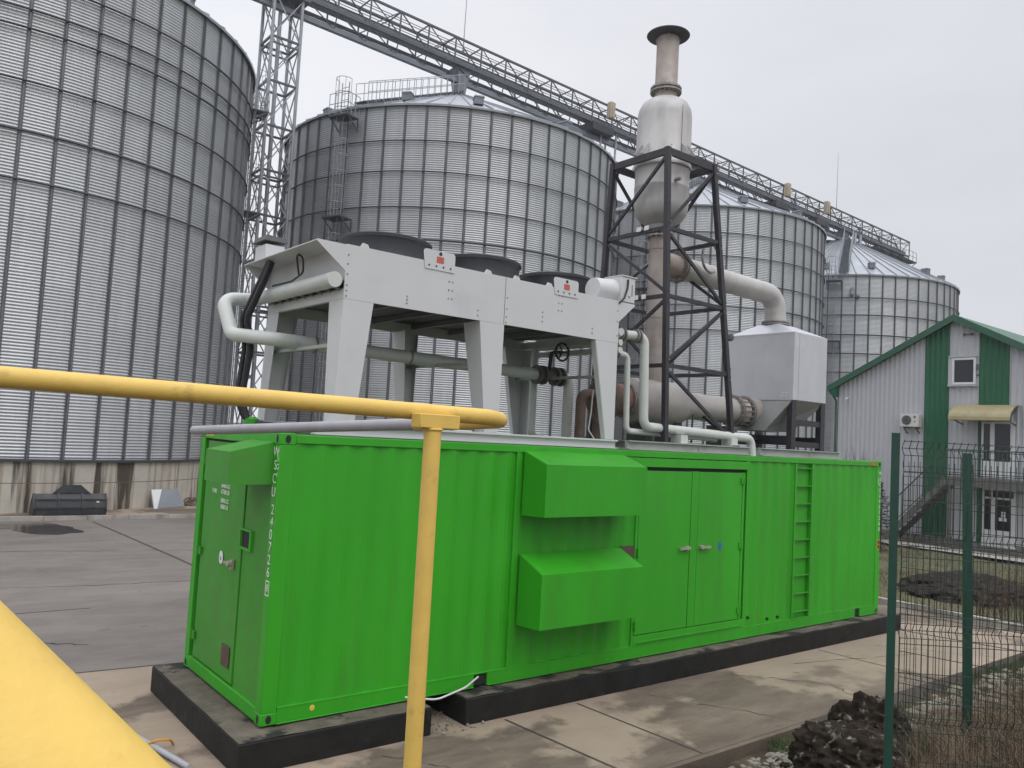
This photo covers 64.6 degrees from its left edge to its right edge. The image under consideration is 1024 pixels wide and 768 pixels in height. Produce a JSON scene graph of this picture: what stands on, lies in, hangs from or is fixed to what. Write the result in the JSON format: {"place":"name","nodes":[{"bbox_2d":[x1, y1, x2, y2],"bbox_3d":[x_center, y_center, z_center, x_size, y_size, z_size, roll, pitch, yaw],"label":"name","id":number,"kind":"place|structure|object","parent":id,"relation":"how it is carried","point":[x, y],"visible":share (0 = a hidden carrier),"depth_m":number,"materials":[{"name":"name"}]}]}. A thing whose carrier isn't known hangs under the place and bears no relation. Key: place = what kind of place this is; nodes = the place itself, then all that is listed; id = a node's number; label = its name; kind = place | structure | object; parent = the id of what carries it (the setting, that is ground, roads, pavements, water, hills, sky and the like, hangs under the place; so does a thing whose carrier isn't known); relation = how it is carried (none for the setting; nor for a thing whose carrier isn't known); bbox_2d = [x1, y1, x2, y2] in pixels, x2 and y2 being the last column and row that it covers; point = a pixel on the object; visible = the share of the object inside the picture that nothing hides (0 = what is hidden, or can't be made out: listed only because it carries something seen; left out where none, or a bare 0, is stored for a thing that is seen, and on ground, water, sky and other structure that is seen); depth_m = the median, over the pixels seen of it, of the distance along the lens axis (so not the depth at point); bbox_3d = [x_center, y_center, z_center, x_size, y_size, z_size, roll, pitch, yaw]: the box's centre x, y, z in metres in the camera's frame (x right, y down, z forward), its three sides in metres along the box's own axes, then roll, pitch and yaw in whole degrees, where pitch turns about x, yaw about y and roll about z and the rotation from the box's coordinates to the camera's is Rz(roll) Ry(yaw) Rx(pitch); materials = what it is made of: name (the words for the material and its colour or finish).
{"place":"outdoors","nodes":[
{"label":"outdoors","id":0,"kind":"place"},
{"bbox_2d":[0,600,171,767],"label":"yellow rail","id":1,"kind":"object","parent":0,"point":[56,711],"visible":1,"depth_m":0.39,"materials":[{"name":"metal"}]},
{"bbox_2d":[183,497,196,505],"bbox_3d":[-11.824,4.314,29.792,0.503,0.307,0.269,6,-5,-38],"label":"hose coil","id":2,"kind":"object","parent":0,"point":[190,501],"visible":0.98,"depth_m":29.74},
{"bbox_2d":[431,710,483,734],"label":"gravel","id":3,"kind":"structure","parent":0,"point":[447,724],"depth_m":9.17,"materials":[{"name":"grey gravel"}]},
{"bbox_2d":[0,518,1023,767],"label":"yard","id":4,"kind":"structure","parent":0,"point":[126,618],"depth_m":15.19,"materials":[{"name":"concrete"}]},
{"bbox_2d":[0,524,44,528],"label":"puddle","id":5,"kind":"object","parent":4,"relation":"on","point":[2,526],"visible":1,"depth_m":23.00,"materials":[{"name":"liquid"}]},
{"bbox_2d":[12,522,83,534],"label":"puddle","id":6,"kind":"object","parent":4,"relation":"on","point":[52,529],"visible":1,"depth_m":22.57,"materials":[{"name":"liquid"}]},
{"bbox_2d":[0,522,191,644],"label":"yard joints","id":7,"kind":"object","parent":4,"relation":"on","point":[107,584],"visible":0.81,"depth_m":18.83,"materials":[{"name":"grey concrete"}]},
{"bbox_2d":[0,502,195,515],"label":"silo walk","id":8,"kind":"structure","parent":4,"relation":"on","point":[184,509],"depth_m":27.33,"materials":[{"name":"concrete"}]},
{"bbox_2d":[28,485,107,515],"bbox_3d":[-13.845,3.611,25.326,2.050,0.930,0.780,6,-5,-38],"label":"loader bucket","id":9,"kind":"object","parent":8,"relation":"on","point":[67,500],"visible":1,"depth_m":25.09,"materials":[{"name":"grey metal"}]},
{"bbox_2d":[151,489,183,508],"bbox_3d":[-12.221,4.069,28.793,0.269,0.640,1.287,1,-4,29],"label":"sheet panel","id":10,"kind":"object","parent":8,"relation":"on","point":[165,498],"visible":1,"depth_m":28.70,"materials":[{"name":"white plastic"}]},
{"bbox_2d":[268,74,618,436],"bbox_3d":[-3.767,-5.695,46.259,19.065,23.488,18.960,6,-5,-38],"label":"grain silo","id":11,"kind":"object","parent":8,"relation":"on","point":[455,172],"visible":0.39,"depth_m":37.99,"materials":[{"name":"metal"}]},
{"bbox_2d":[252,0,916,265],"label":"conveyor bridge","id":12,"kind":"structure","parent":11,"relation":"on","point":[600,131],"depth_m":49.88,"materials":[{"name":"metal"}]},
{"bbox_2d":[462,0,466,52],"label":"lightning rod","id":13,"kind":"object","parent":12,"relation":"attached to","point":[463,50],"visible":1,"depth_m":46.73,"materials":[{"name":"white metal"}]},
{"bbox_2d":[609,169,826,450],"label":"grain silo","id":14,"kind":"object","parent":8,"relation":"on","point":[782,251],"visible":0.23,"depth_m":50.81,"materials":[{"name":"metal"}]},
{"bbox_2d":[0,514,195,521],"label":"kerb","id":15,"kind":"structure","parent":4,"relation":"on","point":[76,517],"depth_m":25.27,"materials":[{"name":"concrete"}]},
{"bbox_2d":[0,0,270,512],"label":"grain silo","id":16,"kind":"object","parent":4,"relation":"on","point":[126,143],"visible":0.86,"depth_m":27.27,"materials":[{"name":"metal"}]},
{"bbox_2d":[231,0,310,424],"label":"elevator tower","id":17,"kind":"structure","parent":4,"relation":"on","point":[300,6],"depth_m":39.77,"materials":[{"name":"grey metal"}]},
{"bbox_2d":[661,720,813,767],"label":"apron edging","id":18,"kind":"object","parent":4,"relation":"on","point":[731,753],"visible":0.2,"depth_m":9.02,"materials":[{"name":"concrete"}]},
{"bbox_2d":[77,604,1023,767],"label":"concrete apron","id":19,"kind":"object","parent":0,"point":[132,700],"visible":0.25,"depth_m":9.83,"materials":[{"name":"grey concrete"}]},
{"bbox_2d":[137,733,191,767],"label":"conduit pipe","id":20,"kind":"object","parent":19,"relation":"on","point":[172,757],"visible":0.54,"depth_m":7.85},
{"bbox_2d":[147,739,173,744],"bbox_3d":[-3.510,3.596,8.119,0.261,0.109,0.102,6,-4,-34],"label":"orange cord","id":21,"kind":"object","parent":20,"relation":"on","point":[157,740],"visible":0.98,"depth_m":8.08,"materials":[{"name":"orange plastic"}]},
{"bbox_2d":[150,662,431,767],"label":"concrete plinth","id":22,"kind":"structure","parent":19,"relation":"on","point":[225,732],"depth_m":8.27,"materials":[{"name":"black concrete"}]},
{"bbox_2d":[77,644,987,767],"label":"paving joints","id":23,"kind":"object","parent":19,"relation":"on","point":[594,710],"visible":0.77,"depth_m":9.45,"materials":[{"name":"black concrete"}]},
{"bbox_2d":[425,610,900,725],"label":"concrete plinth","id":24,"kind":"structure","parent":19,"relation":"on","point":[479,703],"depth_m":11.05,"materials":[{"name":"black concrete"}]},
{"bbox_2d":[184,416,881,726],"bbox_3d":[1.553,2.357,12.485,12.642,3.056,2.880,6,-5,-38],"label":"generator container","id":25,"kind":"object","parent":24,"relation":"on","point":[549,559],"visible":0.98,"depth_m":9.81,"materials":[{"name":"metal"}]},
{"bbox_2d":[189,440,247,684],"bbox_3d":[-3.381,1.952,9.264,0.104,2.570,1.328,6,-5,-38],"label":"end door","id":26,"kind":"structure","parent":25,"relation":"in","point":[213,634],"depth_m":9.20,"materials":[{"name":"metal"}]},
{"bbox_2d":[243,231,637,448],"bbox_3d":[-0.828,-0.522,10.815,4.900,2.523,2.130,6,-5,-38],"label":"dry cooler","id":27,"kind":"object","parent":25,"relation":"on","point":[351,289],"visible":0.99,"depth_m":10.03,"materials":[{"name":"white metal"}]},
{"bbox_2d":[235,260,274,423],"bbox_3d":[-3.025,-0.463,9.922,0.755,2.049,0.507,3,-4,-1],"label":"cable bundle","id":28,"kind":"object","parent":27,"relation":"attached to","point":[245,323],"visible":0.67,"depth_m":9.90,"materials":[{"name":"black plastic"}]},
{"bbox_2d":[272,254,303,286],"bbox_3d":[-2.625,-1.331,9.524,0.083,0.312,0.773,6,-5,-38],"label":"looped cable","id":29,"kind":"object","parent":27,"relation":"hanging from","point":[299,273],"visible":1,"depth_m":9.33,"materials":[{"name":"black plastic"}]},
{"bbox_2d":[218,293,573,436],"bbox_3d":[-1.252,-0.150,11.078,5.276,1.724,1.108,5,-4,-30],"label":"coolant pipe","id":30,"kind":"object","parent":27,"relation":"attached to","point":[535,373],"visible":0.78,"depth_m":10.80,"materials":[{"name":"white metal"}]},
{"bbox_2d":[617,351,717,442],"bbox_3d":[2.373,0.214,12.436,2.579,1.299,0.200,6,-5,-38],"label":"supply pipe","id":31,"kind":"object","parent":27,"relation":"attached to","point":[626,403],"visible":0.7,"depth_m":11.81,"materials":[{"name":"white metal"}]},
{"bbox_2d":[405,676,478,699],"bbox_3d":[-0.738,3.481,9.210,1.051,0.116,0.182,6,-5,-42],"label":"white cable","id":32,"kind":"object","parent":25,"relation":"attached to","point":[466,686],"visible":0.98,"depth_m":9.15,"materials":[{"name":"white plastic"}]},
{"bbox_2d":[574,389,600,438],"bbox_3d":[1.296,0.494,12.373,0.930,0.934,0.346,6,-5,-38],"label":"rusty pipe","id":33,"kind":"object","parent":25,"relation":"on","point":[584,395],"visible":0.45,"depth_m":12.07,"materials":[{"name":"brown metal"}]},
{"bbox_2d":[588,390,594,438],"bbox_3d":[1.325,0.509,12.071,0.374,0.822,0.124,3,-4,5],"label":"thin cable","id":34,"kind":"object","parent":33,"relation":"hanging from","point":[590,415],"visible":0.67,"depth_m":12.08,"materials":[{"name":"grey plastic"}]},
{"bbox_2d":[556,436,624,447],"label":"base beam","id":35,"kind":"structure","parent":25,"relation":"on","point":[620,444],"depth_m":13.75,"materials":[{"name":"grey metal"}]},
{"bbox_2d":[585,144,739,446],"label":"support tower","id":36,"kind":"structure","parent":35,"relation":"on","point":[668,152],"depth_m":12.92,"materials":[{"name":"black metal"}]},
{"bbox_2d":[632,25,695,228],"bbox_3d":[2.493,-4.146,13.265,0.984,3.380,0.985,3,-4,6],"label":"exhaust silencer","id":37,"kind":"object","parent":36,"relation":"on","point":[664,116],"visible":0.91,"depth_m":12.93,"materials":[{"name":"silver metal"}]},
{"bbox_2d":[622,440,700,452],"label":"base beam","id":38,"kind":"structure","parent":25,"relation":"on","point":[654,446],"depth_m":11.86,"materials":[{"name":"grey metal"}]},
{"bbox_2d":[633,471,691,634],"bbox_3d":[2.196,2.413,11.709,1.160,2.293,0.097,6,-5,-38],"label":"door","id":39,"kind":"structure","parent":25,"relation":"in","point":[663,548],"depth_m":11.74,"materials":[{"name":"metal"}]},
{"bbox_2d":[586,378,762,444],"bbox_3d":[2.851,0.548,13.438,3.850,1.094,0.747,6,-5,-38],"label":"exhaust pipe","id":40,"kind":"object","parent":25,"relation":"on","point":[683,407],"visible":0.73,"depth_m":12.95,"materials":[{"name":"grey metal"}]},
{"bbox_2d":[645,231,690,381],"bbox_3d":[2.453,-1.204,13.174,0.740,2.540,0.530,6,-5,-38],"label":"exhaust riser","id":41,"kind":"object","parent":40,"relation":"attached to","point":[680,266],"visible":0.54,"depth_m":12.97,"materials":[{"name":"metal"}]},
{"bbox_2d":[618,327,755,455],"bbox_3d":[2.755,0.181,12.550,3.280,1.787,0.296,6,-4,-34],"label":"supply pipe","id":42,"kind":"object","parent":25,"relation":"on","point":[682,433],"visible":0.81,"depth_m":11.95,"materials":[{"name":"white metal"}]},
{"bbox_2d":[693,472,745,625],"bbox_3d":[3.221,2.522,12.525,1.110,2.293,0.097,6,-5,-38],"label":"door","id":43,"kind":"structure","parent":25,"relation":"in","point":[719,545],"depth_m":12.51,"materials":[{"name":"metal"}]},
{"bbox_2d":[697,444,750,454],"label":"base beam","id":44,"kind":"structure","parent":25,"relation":"on","point":[718,449],"depth_m":12.79,"materials":[{"name":"grey metal"}]},
{"bbox_2d":[756,448,811,457],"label":"base beam","id":45,"kind":"structure","parent":25,"relation":"on","point":[782,452],"depth_m":13.85,"materials":[{"name":"grey metal"}]},
{"bbox_2d":[729,324,826,450],"bbox_3d":[4.667,0.036,14.758,1.535,2.264,1.408,6,-5,-38],"label":"heat exchanger","id":46,"kind":"object","parent":45,"relation":"on","point":[778,371],"visible":0.89,"depth_m":14.42,"materials":[{"name":"metal"}]},
{"bbox_2d":[684,246,789,325],"bbox_3d":[3.950,-1.727,14.290,2.956,1.114,0.519,6,-5,-38],"label":"exhaust duct","id":47,"kind":"object","parent":46,"relation":"on","point":[769,296],"visible":0.84,"depth_m":14.36,"materials":[{"name":"metal"}]},
{"bbox_2d":[809,451,841,458],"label":"base beam","id":48,"kind":"structure","parent":25,"relation":"on","point":[823,454],"depth_m":14.65,"materials":[{"name":"grey metal"}]},
{"bbox_2d":[878,597,1023,632],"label":"apron kerb","id":49,"kind":"structure","parent":19,"relation":"on","point":[882,600],"depth_m":17.08,"materials":[{"name":"concrete"}]},
{"bbox_2d":[195,0,1023,422],"label":"sky","id":50,"kind":"structure","parent":0,"point":[920,103],"materials":[{"name":"white"}]},
{"bbox_2d":[716,665,1023,767],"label":"earth bank","id":51,"kind":"structure","parent":0,"point":[739,762],"depth_m":8.88,"materials":[{"name":"brown soil"}]},
{"bbox_2d":[0,366,507,767],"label":"yellow handrail","id":52,"kind":"object","parent":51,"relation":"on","point":[432,421],"visible":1,"depth_m":2.75,"materials":[{"name":"metal"}]},
{"bbox_2d":[768,737,793,753],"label":"edge grass","id":53,"kind":"structure","parent":51,"relation":"on","point":[779,746],"depth_m":9.24,"materials":[{"name":"green plant"}]},
{"bbox_2d":[788,718,930,767],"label":"soil heap","id":54,"kind":"object","parent":51,"relation":"on","point":[833,744],"visible":0.77,"depth_m":7.61,"materials":[{"name":"brown soil"}]},
{"bbox_2d":[822,690,912,740],"bbox_3d":[3.653,3.634,8.236,0.812,0.986,0.892,6,-5,-38],"label":"earth clod","id":55,"kind":"object","parent":51,"relation":"on","point":[863,706],"visible":0.38,"depth_m":8.15,"materials":[{"name":"brown soil"}]},
{"bbox_2d":[767,742,979,767],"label":"loose soil","id":56,"kind":"structure","parent":51,"relation":"on","point":[785,765],"depth_m":8.46,"materials":[{"name":"brown soil"}]},
{"bbox_2d":[728,667,1023,767],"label":"rubble","id":57,"kind":"object","parent":51,"relation":"on","point":[772,757],"visible":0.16,"depth_m":10.45,"materials":[{"name":"gravel"}]},
{"bbox_2d":[854,670,1023,767],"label":"dead grass","id":58,"kind":"structure","parent":51,"relation":"on","point":[945,717],"depth_m":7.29,"materials":[{"name":"brown plant"}]},
{"bbox_2d":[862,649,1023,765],"bbox_3d":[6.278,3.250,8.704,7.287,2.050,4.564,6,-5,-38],"label":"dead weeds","id":59,"kind":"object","parent":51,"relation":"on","point":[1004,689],"visible":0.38,"depth_m":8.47,"materials":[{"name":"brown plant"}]},
{"bbox_2d":[883,433,1023,767],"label":"fence","id":60,"kind":"object","parent":51,"relation":"on","point":[891,605],"visible":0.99,"depth_m":5.69,"materials":[{"name":"green metal"}]},
{"bbox_2d":[896,453,1023,751],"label":"fence","id":61,"kind":"object","parent":51,"relation":"on","point":[968,584],"visible":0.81,"depth_m":7.51,"materials":[{"name":"green metal"}]},
{"bbox_2d":[899,701,1023,767],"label":"green weeds","id":62,"kind":"object","parent":51,"relation":"on","point":[947,735],"visible":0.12,"depth_m":7.72,"materials":[{"name":"green plant"}]},
{"bbox_2d":[822,228,959,452],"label":"grain silo","id":63,"kind":"object","parent":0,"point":[877,303],"visible":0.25,"depth_m":63.82,"materials":[{"name":"metal"}]},
{"bbox_2d":[768,655,1023,748],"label":"bank grass","id":64,"kind":"structure","parent":0,"point":[989,671],"depth_m":12.08,"materials":[{"name":"plant"}]},
{"bbox_2d":[878,537,1023,623],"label":"lawn","id":65,"kind":"structure","parent":0,"point":[920,565],"depth_m":24.85,"materials":[{"name":"plant"}]},
{"bbox_2d":[845,446,881,460],"bbox_3d":[13.590,4.253,32.518,1.911,3.814,2.156,6,-5,-38],"label":"bare shrub","id":66,"kind":"object","parent":65,"relation":"on","point":[860,458],"visible":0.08,"depth_m":32.31,"materials":[{"name":"plant"}]},
{"bbox_2d":[879,482,903,550],"bbox_3d":[12.931,4.615,28.511,1.598,2.502,1.542,4,-4,-20],"label":"spruce tree","id":67,"kind":"object","parent":65,"relation":"on","point":[881,512],"visible":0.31,"depth_m":28.44,"materials":[{"name":"green plant"}]},
{"bbox_2d":[827,314,1023,555],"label":"office building","id":68,"kind":"structure","parent":65,"relation":"on","point":[953,378],"depth_m":31.64,"materials":[{"name":"metal"}]},
{"bbox_2d":[900,414,921,433],"bbox_3d":[16.058,1.607,32.571,0.402,0.783,0.740,6,-5,-38],"label":"air conditioner","id":69,"kind":"object","parent":68,"relation":"attached to","point":[910,420],"visible":1,"depth_m":32.41,"materials":[{"name":"plastic"}]},
{"bbox_2d":[947,355,978,386],"bbox_3d":[17.444,-0.506,31.327,0.160,1.200,1.120,6,-5,-38],"label":"window","id":70,"kind":"structure","parent":68,"relation":"in","point":[961,371],"depth_m":31.35,"materials":[{"name":"white plastic"}]},
{"bbox_2d":[981,421,1015,478],"bbox_3d":[18.099,2.456,30.165,0.070,2.100,1.140,6,-5,-38],"label":"door","id":71,"kind":"structure","parent":68,"relation":"in","point":[993,433],"depth_m":30.15,"materials":[{"name":"white plastic"}]},
{"bbox_2d":[981,488,1015,549],"bbox_3d":[17.999,4.957,29.958,0.070,2.160,1.140,6,-5,-38],"label":"door","id":72,"kind":"structure","parent":68,"relation":"in","point":[1000,531],"depth_m":29.93,"materials":[{"name":"white plastic"}]},
{"bbox_2d":[897,570,1023,606],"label":"soil mound","id":73,"kind":"object","parent":65,"relation":"on","point":[928,578],"visible":0.48,"depth_m":19.46,"materials":[{"name":"black soil"}]},
{"bbox_2d":[923,561,1023,620],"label":"lawn weeds","id":74,"kind":"object","parent":65,"relation":"on","point":[1005,607],"visible":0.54,"depth_m":17.92,"materials":[{"name":"plant"}]},
{"bbox_2d":[881,539,1023,561],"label":"service path","id":75,"kind":"structure","parent":0,"point":[991,556],"depth_m":28.71,"materials":[{"name":"concrete"}]},
{"bbox_2d":[893,700,1023,767],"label":"matted grass","id":76,"kind":"structure","parent":0,"point":[986,748],"depth_m":6.51,"materials":[{"name":"brown plant"}]}
]}

